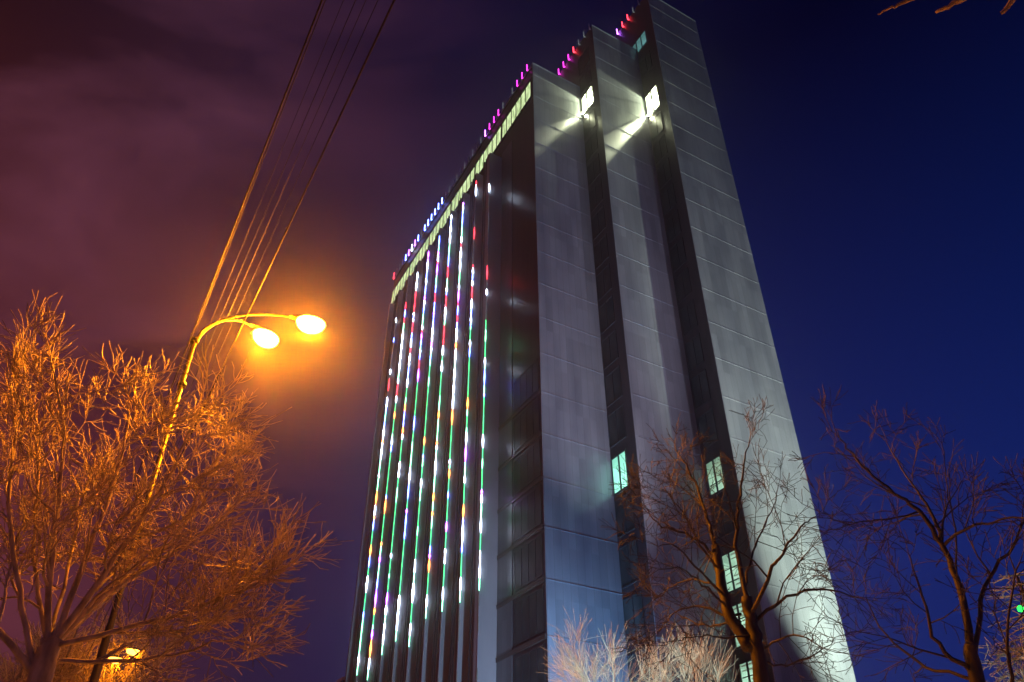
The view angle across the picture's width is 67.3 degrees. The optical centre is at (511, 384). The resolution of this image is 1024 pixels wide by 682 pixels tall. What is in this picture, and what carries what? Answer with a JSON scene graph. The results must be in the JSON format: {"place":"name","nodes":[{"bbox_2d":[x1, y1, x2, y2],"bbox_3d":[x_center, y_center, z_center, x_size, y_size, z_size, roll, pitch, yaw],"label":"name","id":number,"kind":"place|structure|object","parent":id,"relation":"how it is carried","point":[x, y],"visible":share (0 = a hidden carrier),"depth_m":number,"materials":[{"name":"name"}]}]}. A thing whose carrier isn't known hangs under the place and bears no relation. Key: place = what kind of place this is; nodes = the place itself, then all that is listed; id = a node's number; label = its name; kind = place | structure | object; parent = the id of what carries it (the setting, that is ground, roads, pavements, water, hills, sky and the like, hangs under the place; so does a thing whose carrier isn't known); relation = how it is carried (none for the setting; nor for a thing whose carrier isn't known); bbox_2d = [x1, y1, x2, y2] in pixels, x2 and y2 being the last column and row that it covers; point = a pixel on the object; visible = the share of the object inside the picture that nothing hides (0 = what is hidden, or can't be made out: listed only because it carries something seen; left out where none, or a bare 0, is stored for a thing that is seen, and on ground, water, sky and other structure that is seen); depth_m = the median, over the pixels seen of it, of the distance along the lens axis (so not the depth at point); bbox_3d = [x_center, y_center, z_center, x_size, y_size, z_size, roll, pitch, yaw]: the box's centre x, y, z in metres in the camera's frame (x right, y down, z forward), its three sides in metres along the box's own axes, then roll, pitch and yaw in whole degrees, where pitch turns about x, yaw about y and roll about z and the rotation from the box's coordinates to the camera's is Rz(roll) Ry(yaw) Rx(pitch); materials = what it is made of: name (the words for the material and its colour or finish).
{"place":"outdoors","nodes":[
{"label":"outdoors","id":0,"kind":"place"},
{"bbox_2d":[106,645,193,681],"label":"bare tree","id":1,"kind":"object","parent":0,"point":[148,668],"visible":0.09,"depth_m":33.87,"materials":[{"name":"brown plant"}]},
{"bbox_2d":[59,0,322,673],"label":"overhead wire","id":2,"kind":"object","parent":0,"point":[300,55],"visible":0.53,"depth_m":9.69,"materials":[{"name":"black metal"}]},
{"bbox_2d":[69,0,343,663],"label":"overhead wire","id":3,"kind":"object","parent":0,"point":[258,206],"visible":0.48,"depth_m":9.84,"materials":[{"name":"black metal"}]},
{"bbox_2d":[69,0,355,671],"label":"overhead wire","id":4,"kind":"object","parent":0,"point":[269,202],"visible":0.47,"depth_m":9.56,"materials":[{"name":"black metal"}]},
{"bbox_2d":[69,0,365,677],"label":"overhead wire","id":5,"kind":"object","parent":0,"point":[276,204],"visible":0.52,"depth_m":9.89,"materials":[{"name":"black metal"}]},
{"bbox_2d":[75,0,377,671],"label":"overhead wire","id":6,"kind":"object","parent":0,"point":[279,219],"visible":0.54,"depth_m":9.89,"materials":[{"name":"black metal"}]},
{"bbox_2d":[77,0,394,676],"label":"overhead wire","id":7,"kind":"object","parent":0,"point":[361,70],"visible":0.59,"depth_m":9.86,"materials":[{"name":"black metal"}]},
{"bbox_2d":[0,0,1023,681],"label":"sky","id":8,"kind":"structure","parent":0,"point":[877,161],"materials":[{"name":"blue"}]},
{"bbox_2d":[335,0,855,681],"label":"office tower","id":9,"kind":"structure","parent":0,"point":[577,306],"depth_m":64.06,"materials":[{"name":"grey concrete"}]},
{"bbox_2d":[391,265,409,302],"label":"window","id":10,"kind":"structure","parent":9,"relation":"in","point":[400,285],"depth_m":105.17,"materials":[{"name":"yellow glass"}]},
{"bbox_2d":[409,235,429,275],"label":"window","id":11,"kind":"structure","parent":9,"relation":"in","point":[420,254],"depth_m":100.52,"materials":[{"name":"yellow glass"}]},
{"bbox_2d":[429,203,450,244],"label":"window","id":12,"kind":"structure","parent":9,"relation":"in","point":[442,221],"depth_m":95.92,"materials":[{"name":"yellow glass"}]},
{"bbox_2d":[451,166,474,210],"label":"window","id":13,"kind":"structure","parent":9,"relation":"in","point":[466,185],"depth_m":91.27,"materials":[{"name":"yellow glass"}]},
{"bbox_2d":[475,126,500,174],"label":"window","id":14,"kind":"structure","parent":9,"relation":"in","point":[496,139],"depth_m":86.71,"materials":[{"name":"yellow glass"}]},
{"bbox_2d":[502,80,530,137],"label":"window","id":15,"kind":"structure","parent":9,"relation":"in","point":[526,94],"depth_m":82.00,"materials":[{"name":"yellow glass"}]},
{"bbox_2d":[514,358,538,411],"bbox_3d":[1.082,0.058,60.444,0.047,2.950,3.750,18,-38,-24],"label":"window","id":16,"kind":"structure","parent":9,"relation":"in","point":[527,383],"depth_m":60.37,"materials":[{"name":"black glass"}]},
{"bbox_2d":[514,397,539,452],"bbox_3d":[1.082,3.063,58.372,0.047,2.950,3.750,18,-38,-24],"label":"window","id":17,"kind":"structure","parent":9,"relation":"in","point":[527,423],"depth_m":58.32,"materials":[{"name":"black glass"}]},
{"bbox_2d":[514,439,540,495],"bbox_3d":[1.082,6.067,56.299,0.047,2.950,3.750,18,-38,-24],"label":"window","id":18,"kind":"structure","parent":9,"relation":"in","point":[527,467],"depth_m":56.25,"materials":[{"name":"black glass"}]},
{"bbox_2d":[514,484,541,541],"bbox_3d":[1.082,9.071,54.226,0.047,2.950,3.750,18,-38,-24],"label":"window","id":19,"kind":"structure","parent":9,"relation":"in","point":[528,510],"depth_m":54.17,"materials":[{"name":"black glass"}]},
{"bbox_2d":[514,533,542,591],"bbox_3d":[1.082,12.076,52.154,0.047,2.950,3.750,18,-38,-24],"label":"window","id":20,"kind":"structure","parent":9,"relation":"in","point":[528,559],"depth_m":52.10,"materials":[{"name":"black glass"}]},
{"bbox_2d":[514,586,544,646],"bbox_3d":[1.082,15.080,50.081,0.047,2.950,3.750,18,-38,-24],"label":"window","id":21,"kind":"structure","parent":9,"relation":"in","point":[528,610],"depth_m":50.01,"materials":[{"name":"black glass"}]},
{"bbox_2d":[514,643,545,681],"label":"window","id":22,"kind":"structure","parent":9,"relation":"in","point":[528,665],"depth_m":48.12,"materials":[{"name":"black glass"}]},
{"bbox_2d":[578,46,589,75],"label":"window","id":23,"kind":"structure","parent":9,"relation":"in","point":[583,61],"depth_m":85.39,"materials":[{"name":"black glass"}]},
{"bbox_2d":[579,66,591,94],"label":"window","id":24,"kind":"structure","parent":9,"relation":"in","point":[585,80],"depth_m":83.35,"materials":[{"name":"black glass"}]},
{"bbox_2d":[581,84,593,116],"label":"window","id":25,"kind":"structure","parent":9,"relation":"in","point":[586,98],"depth_m":81.40,"materials":[{"name":"white glass"}]},
{"bbox_2d":[583,107,595,138],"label":"window","id":26,"kind":"structure","parent":9,"relation":"in","point":[589,122],"depth_m":79.18,"materials":[{"name":"black glass"}]},
{"bbox_2d":[585,130,597,162],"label":"window","id":27,"kind":"structure","parent":9,"relation":"in","point":[591,146],"depth_m":77.11,"materials":[{"name":"black glass"}]},
{"bbox_2d":[587,153,600,187],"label":"window","id":28,"kind":"structure","parent":9,"relation":"in","point":[593,169],"depth_m":75.03,"materials":[{"name":"black glass"}]},
{"bbox_2d":[589,179,602,213],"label":"window","id":29,"kind":"structure","parent":9,"relation":"in","point":[596,194],"depth_m":72.95,"materials":[{"name":"black glass"}]},
{"bbox_2d":[591,205,605,240],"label":"window","id":30,"kind":"structure","parent":9,"relation":"in","point":[598,224],"depth_m":70.88,"materials":[{"name":"black glass"}]},
{"bbox_2d":[593,233,608,270],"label":"window","id":31,"kind":"structure","parent":9,"relation":"in","point":[601,253],"depth_m":68.80,"materials":[{"name":"black glass"}]},
{"bbox_2d":[596,263,611,301],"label":"window","id":32,"kind":"structure","parent":9,"relation":"in","point":[603,279],"depth_m":66.73,"materials":[{"name":"black glass"}]},
{"bbox_2d":[598,295,614,334],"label":"window","id":33,"kind":"structure","parent":9,"relation":"in","point":[606,310],"depth_m":64.66,"materials":[{"name":"black glass"}]},
{"bbox_2d":[601,329,618,369],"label":"window","id":34,"kind":"structure","parent":9,"relation":"in","point":[609,345],"depth_m":62.58,"materials":[{"name":"black glass"}]},
{"bbox_2d":[604,365,621,407],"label":"window","id":35,"kind":"structure","parent":9,"relation":"in","point":[613,388],"depth_m":60.54,"materials":[{"name":"black glass"}]},
{"bbox_2d":[607,404,625,448],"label":"window","id":36,"kind":"structure","parent":9,"relation":"in","point":[616,419],"depth_m":58.44,"materials":[{"name":"black glass"}]},
{"bbox_2d":[611,449,628,495],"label":"window","id":37,"kind":"structure","parent":9,"relation":"in","point":[622,451],"depth_m":56.38,"materials":[{"name":"teal glass"}]},
{"bbox_2d":[614,491,634,538],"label":"window","id":38,"kind":"structure","parent":9,"relation":"in","point":[620,513],"depth_m":54.28,"materials":[{"name":"black glass"}]},
{"bbox_2d":[618,539,639,588],"bbox_3d":[7.949,12.172,52.249,0.047,2.900,2.030,18,-38,-24],"label":"window","id":39,"kind":"structure","parent":9,"relation":"in","point":[626,579],"depth_m":52.26,"materials":[{"name":"black glass"}]},
{"bbox_2d":[623,591,645,643],"bbox_3d":[7.949,15.177,50.177,0.047,2.900,2.030,18,-38,-24],"label":"window","id":40,"kind":"structure","parent":9,"relation":"in","point":[635,602],"depth_m":50.23,"materials":[{"name":"black glass"}]},
{"bbox_2d":[627,648,649,681],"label":"window","id":41,"kind":"structure","parent":9,"relation":"in","point":[634,661],"depth_m":48.54,"materials":[{"name":"black glass"}]},
{"bbox_2d":[632,30,646,53],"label":"window","id":42,"kind":"structure","parent":9,"relation":"in","point":[644,30],"depth_m":88.53,"materials":[{"name":"teal glass"}]},
{"bbox_2d":[640,50,651,77],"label":"window","id":43,"kind":"structure","parent":9,"relation":"in","point":[646,63],"depth_m":85.70,"materials":[{"name":"black glass"}]},
{"bbox_2d":[645,84,659,118],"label":"window","id":44,"kind":"structure","parent":9,"relation":"in","point":[655,84],"depth_m":81.88,"materials":[{"name":"white glass"}]},
{"bbox_2d":[650,112,662,140],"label":"window","id":45,"kind":"structure","parent":9,"relation":"in","point":[656,125],"depth_m":79.49,"materials":[{"name":"black"}]},
{"bbox_2d":[653,134,667,164],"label":"window","id":46,"kind":"structure","parent":9,"relation":"in","point":[660,148],"depth_m":77.43,"materials":[{"name":"black glass"}]},
{"bbox_2d":[657,158,671,189],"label":"window","id":47,"kind":"structure","parent":9,"relation":"in","point":[664,171],"depth_m":75.35,"materials":[{"name":"black glass"}]},
{"bbox_2d":[661,182,676,215],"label":"window","id":48,"kind":"structure","parent":9,"relation":"in","point":[668,197],"depth_m":73.27,"materials":[{"name":"black glass"}]},
{"bbox_2d":[665,209,680,242],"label":"window","id":49,"kind":"structure","parent":9,"relation":"in","point":[673,226],"depth_m":71.21,"materials":[{"name":"black glass"}]},
{"bbox_2d":[670,237,686,271],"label":"window","id":50,"kind":"structure","parent":9,"relation":"in","point":[677,251],"depth_m":69.13,"materials":[{"name":"black glass"}]},
{"bbox_2d":[675,267,691,302],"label":"window","id":51,"kind":"structure","parent":9,"relation":"in","point":[682,281],"depth_m":67.06,"materials":[{"name":"black glass"}]},
{"bbox_2d":[680,299,697,336],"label":"window","id":52,"kind":"structure","parent":9,"relation":"in","point":[689,322],"depth_m":64.98,"materials":[{"name":"black glass"}]},
{"bbox_2d":[685,333,703,371],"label":"window","id":53,"kind":"structure","parent":9,"relation":"in","point":[694,351],"depth_m":62.90,"materials":[{"name":"black glass"}]},
{"bbox_2d":[691,369,710,409],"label":"window","id":54,"kind":"structure","parent":9,"relation":"in","point":[700,386],"depth_m":60.83,"materials":[{"name":"black glass"}]},
{"bbox_2d":[697,407,717,449],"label":"window","id":55,"kind":"structure","parent":9,"relation":"in","point":[706,420],"depth_m":58.79,"materials":[{"name":"black glass"}]},
{"bbox_2d":[705,454,725,497],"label":"window","id":56,"kind":"structure","parent":9,"relation":"in","point":[716,482],"depth_m":56.45,"materials":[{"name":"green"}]},
{"bbox_2d":[711,493,733,539],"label":"window","id":57,"kind":"structure","parent":9,"relation":"in","point":[726,528],"depth_m":54.52,"materials":[{"name":"black glass"}]},
{"bbox_2d":[721,549,741,593],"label":"window","id":58,"kind":"structure","parent":9,"relation":"in","point":[734,590],"depth_m":52.31,"materials":[{"name":"white"}]},
{"bbox_2d":[732,601,744,649],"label":"window","id":59,"kind":"structure","parent":9,"relation":"in","point":[736,604],"depth_m":50.53,"materials":[{"name":"white"}]},
{"bbox_2d":[738,658,752,681],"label":"window","id":60,"kind":"structure","parent":9,"relation":"in","point":[745,661],"depth_m":48.81,"materials":[{"name":"white"}]},
{"bbox_2d":[539,609,704,681],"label":"bare tree","id":61,"kind":"object","parent":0,"point":[576,666],"visible":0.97,"depth_m":13.81,"materials":[{"name":"brown plant"}]},
{"bbox_2d":[629,621,740,681],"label":"bare tree","id":62,"kind":"object","parent":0,"point":[695,660],"visible":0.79,"depth_m":14.49,"materials":[{"name":"brown plant"}]},
{"bbox_2d":[599,395,915,681],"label":"bare tree","id":63,"kind":"object","parent":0,"point":[749,636],"visible":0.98,"depth_m":8.76,"materials":[{"name":"brown plant"}]},
{"bbox_2d":[777,384,1023,681],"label":"bare tree","id":64,"kind":"object","parent":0,"point":[972,665],"visible":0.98,"depth_m":8.71,"materials":[{"name":"brown plant"}]},
{"bbox_2d":[878,0,1014,14],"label":"bare tree","id":65,"kind":"object","parent":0,"point":[951,4],"visible":1,"depth_m":4.32,"materials":[{"name":"brown plant"}]},
{"bbox_2d":[978,557,1023,681],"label":"bare tree","id":66,"kind":"object","parent":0,"point":[1017,658],"visible":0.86,"depth_m":14.12,"materials":[{"name":"brown plant"}]},
{"bbox_2d":[1017,605,1023,611],"bbox_3d":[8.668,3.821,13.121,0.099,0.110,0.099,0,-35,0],"label":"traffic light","id":67,"kind":"object","parent":66,"relation":"attached to","point":[1019,608],"visible":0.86,"depth_m":13.10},
{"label":"pavement","id":68,"kind":"structure","parent":0,"visible":0},
{"bbox_2d":[0,608,140,681],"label":"bare tree","id":69,"kind":"object","parent":68,"relation":"on","point":[23,672],"visible":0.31,"depth_m":29.56,"materials":[{"name":"brown plant"}]},
{"bbox_2d":[0,605,208,681],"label":"bare tree","id":70,"kind":"object","parent":68,"relation":"on","point":[111,678],"visible":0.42,"depth_m":30.34,"materials":[{"name":"brown plant"}]},
{"bbox_2d":[106,647,139,663],"bbox_3d":[-15.203,14.392,27.117,0.473,10.304,1.440,-29,-44,35],"label":"street lamp","id":71,"kind":"object","parent":68,"relation":"on","point":[131,651],"visible":0.38,"depth_m":30.07,"materials":[{"name":"yellow"}]},
{"bbox_2d":[0,290,353,681],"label":"bare tree","id":72,"kind":"object","parent":68,"relation":"on","point":[39,665],"visible":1,"depth_m":7.65,"materials":[{"name":"brown plant"}]},
{"bbox_2d":[89,313,325,681],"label":"street lamp","id":73,"kind":"object","parent":68,"relation":"on","point":[263,337],"visible":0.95,"depth_m":12.46,"materials":[{"name":"black"}]},
{"bbox_2d":[64,0,325,663],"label":"overhead wire","id":74,"kind":"object","parent":73,"relation":"attached to","point":[243,209],"visible":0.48,"depth_m":9.78,"materials":[{"name":"black metal"}]}
]}

